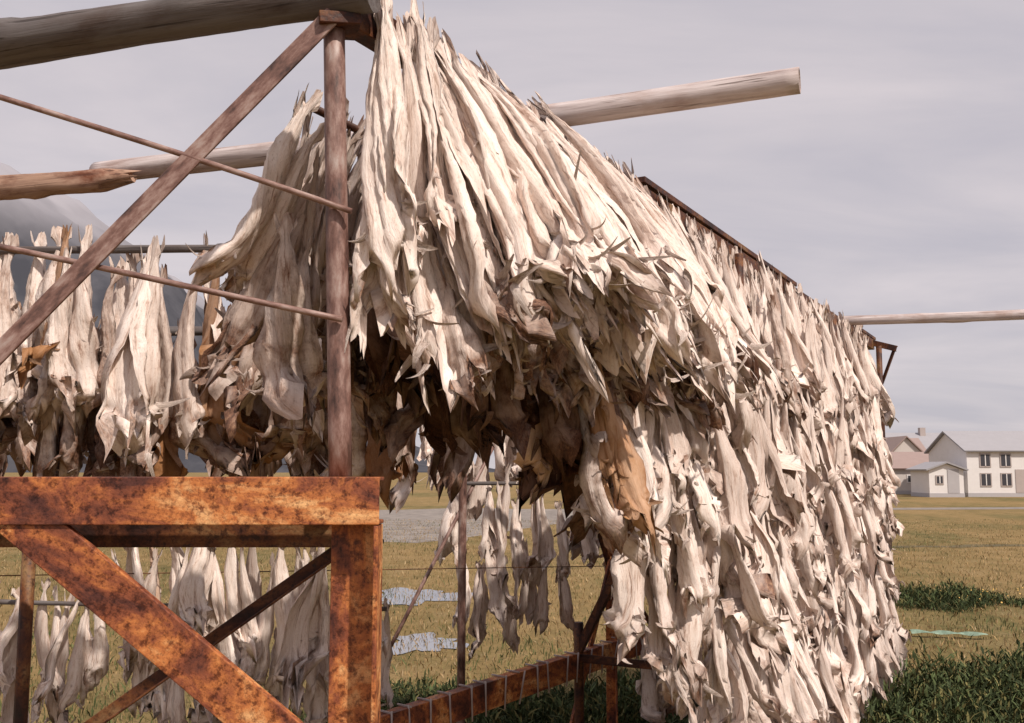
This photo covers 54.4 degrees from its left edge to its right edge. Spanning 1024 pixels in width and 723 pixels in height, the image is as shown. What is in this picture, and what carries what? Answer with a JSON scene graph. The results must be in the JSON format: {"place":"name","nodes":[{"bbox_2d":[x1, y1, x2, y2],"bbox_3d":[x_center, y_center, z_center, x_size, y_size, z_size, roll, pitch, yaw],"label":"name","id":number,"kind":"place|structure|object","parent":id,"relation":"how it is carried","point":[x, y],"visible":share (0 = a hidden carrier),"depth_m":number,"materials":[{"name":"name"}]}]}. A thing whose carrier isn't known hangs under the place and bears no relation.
{"place":"outdoors","nodes":[
{"label":"outdoors","id":0,"kind":"place"},
{"bbox_2d":[0,163,494,472],"bbox_3d":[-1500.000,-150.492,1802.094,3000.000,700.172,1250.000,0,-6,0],"label":"mountain","id":1,"kind":"structure","parent":0,"point":[21,218],"depth_m":1544.09,"materials":[{"name":"grey stone"}]},
{"bbox_2d":[379,508,572,542],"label":"gravel road","id":2,"kind":"structure","parent":0,"point":[410,516],"depth_m":44.25,"materials":[{"name":"grey gravel"}]},
{"bbox_2d":[0,472,1023,722],"bbox_3d":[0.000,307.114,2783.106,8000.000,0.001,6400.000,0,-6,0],"label":"ground","id":3,"kind":"structure","parent":0,"point":[422,498],"depth_m":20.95,"materials":[{"name":"green plant"}]},
{"bbox_2d":[0,8,383,722],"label":"rusty steel frame","id":4,"kind":"object","parent":3,"relation":"on","point":[60,530],"visible":1,"depth_m":3.09,"materials":[{"name":"brown metal"}]},
{"bbox_2d":[382,587,472,604],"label":"puddle","id":5,"kind":"object","parent":3,"relation":"on","point":[401,593],"visible":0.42,"depth_m":18.19,"materials":[{"name":"grey liquid"}]},
{"bbox_2d":[392,632,468,654],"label":"puddle","id":6,"kind":"object","parent":3,"relation":"on","point":[421,643],"visible":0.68,"depth_m":13.25,"materials":[{"name":"grey liquid"}]},
{"bbox_2d":[0,13,897,722],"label":"fish drying rack","id":7,"kind":"object","parent":3,"relation":"on","point":[576,665],"visible":0.33,"depth_m":6.96,"materials":[{"name":"wood"}]},
{"bbox_2d":[0,168,138,199],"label":"wooden pole","id":8,"kind":"object","parent":7,"relation":"attached to","point":[34,186],"visible":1,"depth_m":5.62,"materials":[{"name":"brown wood"}]},
{"bbox_2d":[0,0,380,69],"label":"wooden pole","id":9,"kind":"object","parent":7,"relation":"attached to","point":[27,41],"visible":0.96,"depth_m":3.45,"materials":[{"name":"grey wood"}]},
{"bbox_2d":[0,547,393,722],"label":"hanging stockfish","id":10,"kind":"object","parent":7,"relation":"hanging from","point":[197,603],"visible":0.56,"depth_m":5.90,"materials":[{"name":"beige food"}]},
{"bbox_2d":[0,222,474,509],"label":"hanging stockfish","id":11,"kind":"object","parent":7,"relation":"hanging from","point":[115,396],"visible":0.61,"depth_m":4.87,"materials":[{"name":"beige food"}]},
{"bbox_2d":[180,83,424,463],"bbox_3d":[-0.570,-0.278,4.324,0.576,1.443,1.919,-3,-7,26],"label":"hanging stockfish","id":12,"kind":"object","parent":7,"relation":"hanging from","point":[273,249],"visible":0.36,"depth_m":3.62,"materials":[{"name":"beige food"}]},
{"bbox_2d":[89,67,800,179],"bbox_3d":[-0.560,-1.148,5.049,3.896,0.143,0.140,-2,-7,20],"label":"wooden pole","id":13,"kind":"object","parent":7,"relation":"on","point":[734,89],"visible":0.48,"depth_m":4.59,"materials":[{"name":"brown wood"}]},
{"bbox_2d":[389,425,604,661],"bbox_3d":[-0.182,1.117,8.097,2.332,2.522,0.594,0,-6,0],"label":"hanging stockfish","id":14,"kind":"object","parent":7,"relation":"hanging from","point":[505,608],"visible":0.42,"depth_m":7.92,"materials":[{"name":"beige food"}]},
{"bbox_2d":[344,0,773,434],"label":"hanging stockfish","id":15,"kind":"object","parent":7,"relation":"hanging from","point":[553,256],"visible":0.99,"depth_m":3.48,"materials":[{"name":"beige food"}]},
{"bbox_2d":[354,227,818,659],"bbox_3d":[1.649,0.907,7.282,1.106,3.073,8.598,-4,-7,30],"label":"hanging stockfish","id":16,"kind":"object","parent":7,"relation":"hanging from","point":[499,417],"visible":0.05,"depth_m":4.11,"materials":[{"name":"brown food"}]},
{"bbox_2d":[635,626,687,722],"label":"hanging stockfish","id":17,"kind":"object","parent":7,"relation":"hanging from","point":[655,707],"visible":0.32,"depth_m":7.71,"materials":[{"name":"beige food"}]},
{"bbox_2d":[512,158,910,722],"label":"hanging stockfish","id":18,"kind":"object","parent":7,"relation":"hanging from","point":[773,513],"visible":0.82,"depth_m":5.95,"materials":[{"name":"beige food"}]},
{"bbox_2d":[842,309,1023,324],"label":"wooden pole","id":19,"kind":"object","parent":7,"relation":"attached to","point":[963,317],"visible":0.72,"depth_m":10.32,"materials":[{"name":"brown wood"}]},
{"bbox_2d":[290,577,1023,722],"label":"green weeds","id":20,"kind":"object","parent":3,"relation":"on","point":[993,692],"visible":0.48,"depth_m":9.23,"materials":[{"name":"green plant"}]},
{"bbox_2d":[890,452,928,493],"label":"boathouse","id":21,"kind":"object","parent":3,"relation":"on","point":[902,461],"visible":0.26,"depth_m":97.87,"materials":[{"name":"wood"}]},
{"bbox_2d":[885,428,939,448],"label":"grey warehouse","id":22,"kind":"structure","parent":3,"relation":"on","point":[925,438],"depth_m":128.40,"materials":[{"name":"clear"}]},
{"bbox_2d":[905,461,968,496],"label":"white shed","id":23,"kind":"structure","parent":3,"relation":"on","point":[937,479],"depth_m":86.43,"materials":[{"name":"white paint"}]},
{"bbox_2d":[935,475,943,483],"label":"window frame","id":24,"kind":"structure","parent":23,"relation":"in","point":[935,475],"depth_m":86.35,"materials":[{"name":"wood"}]},
{"bbox_2d":[937,476,942,482],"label":"window glass","id":25,"kind":"structure","parent":23,"relation":"in","point":[941,477],"depth_m":86.33,"materials":[{"name":"black glass"}]},
{"bbox_2d":[947,469,959,492],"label":"door","id":26,"kind":"structure","parent":23,"relation":"in","point":[952,474],"depth_m":86.33,"materials":[{"name":"grey wood"}]},
{"bbox_2d":[909,629,987,635],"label":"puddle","id":27,"kind":"object","parent":3,"relation":"on","point":[941,632],"visible":1,"depth_m":13.73,"materials":[{"name":"grey liquid"}]},
{"bbox_2d":[892,544,1023,547],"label":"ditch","id":28,"kind":"object","parent":3,"relation":"on","point":[976,545],"visible":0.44,"depth_m":30.65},
{"bbox_2d":[893,507,1023,509],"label":"gravel track","id":29,"kind":"structure","parent":3,"relation":"on","point":[958,508],"depth_m":60.46,"materials":[{"name":"grey gravel"}]},
{"bbox_2d":[965,493,1023,496],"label":"foundation","id":30,"kind":"object","parent":3,"relation":"on","point":[994,494],"visible":0.38,"depth_m":87.22,"materials":[{"name":"grey concrete"}]},
{"bbox_2d":[0,0,1023,468],"label":"sky","id":31,"kind":"structure","parent":0,"point":[893,181],"materials":[{"name":"grey"}]},
{"bbox_2d":[893,438,920,451],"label":"walls","id":32,"kind":"structure","parent":0,"point":[906,445],"depth_m":111.61,"materials":[{"name":"beige paint"}]},
{"bbox_2d":[885,436,923,451],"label":"roof","id":33,"kind":"structure","parent":32,"relation":"on","point":[893,443],"depth_m":112.48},
{"bbox_2d":[929,434,1023,492],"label":"walls","id":34,"kind":"structure","parent":0,"point":[945,448],"depth_m":87.57,"materials":[{"name":"white paint"}]},
{"bbox_2d":[924,431,1023,453],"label":"roof","id":35,"kind":"structure","parent":34,"relation":"on","point":[988,441],"depth_m":89.82,"materials":[{"name":"grey"}]},
{"bbox_2d":[979,453,990,466],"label":"window frame","id":36,"kind":"object","parent":34,"relation":"attached to","point":[980,459],"visible":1,"depth_m":87.53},
{"bbox_2d":[980,455,989,465],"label":"window glass","id":37,"kind":"object","parent":36,"relation":"in","point":[983,460],"visible":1,"depth_m":87.50,"materials":[{"name":"black glass"}]},
{"bbox_2d":[980,473,991,486],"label":"window frame","id":38,"kind":"object","parent":34,"relation":"attached to","point":[981,480],"visible":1,"depth_m":87.33,"materials":[{"name":"wood"}]},
{"bbox_2d":[981,474,990,484],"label":"window glass","id":39,"kind":"object","parent":38,"relation":"in","point":[984,479],"visible":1,"depth_m":87.32,"materials":[{"name":"black glass"}]},
{"bbox_2d":[999,453,1011,466],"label":"window frame","id":40,"kind":"object","parent":34,"relation":"attached to","point":[1000,454],"visible":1,"depth_m":87.54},
{"bbox_2d":[1001,455,1010,465],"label":"window glass","id":41,"kind":"object","parent":40,"relation":"in","point":[1003,463],"visible":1,"depth_m":87.50,"materials":[{"name":"black glass"}]},
{"bbox_2d":[1000,473,1012,486],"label":"window frame","id":42,"kind":"object","parent":34,"relation":"attached to","point":[1006,485],"visible":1,"depth_m":87.31,"materials":[{"name":"wood"}]},
{"bbox_2d":[1002,474,1011,484],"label":"window glass","id":43,"kind":"object","parent":42,"relation":"in","point":[1004,482],"visible":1,"depth_m":87.32,"materials":[{"name":"black glass"}]},
{"bbox_2d":[1015,469,1023,492],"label":"door","id":44,"kind":"structure","parent":34,"relation":"attached to","point":[1019,475],"depth_m":87.33,"materials":[{"name":"white wood"}]},
{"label":"foundation","id":45,"kind":"object","parent":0,"visible":0},
{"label":"walls","id":46,"kind":"object","parent":45,"relation":"on","visible":0},
{"bbox_2d":[910,438,925,451],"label":"roof","id":47,"kind":"structure","parent":46,"relation":"on","point":[918,443],"depth_m":124.51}
]}

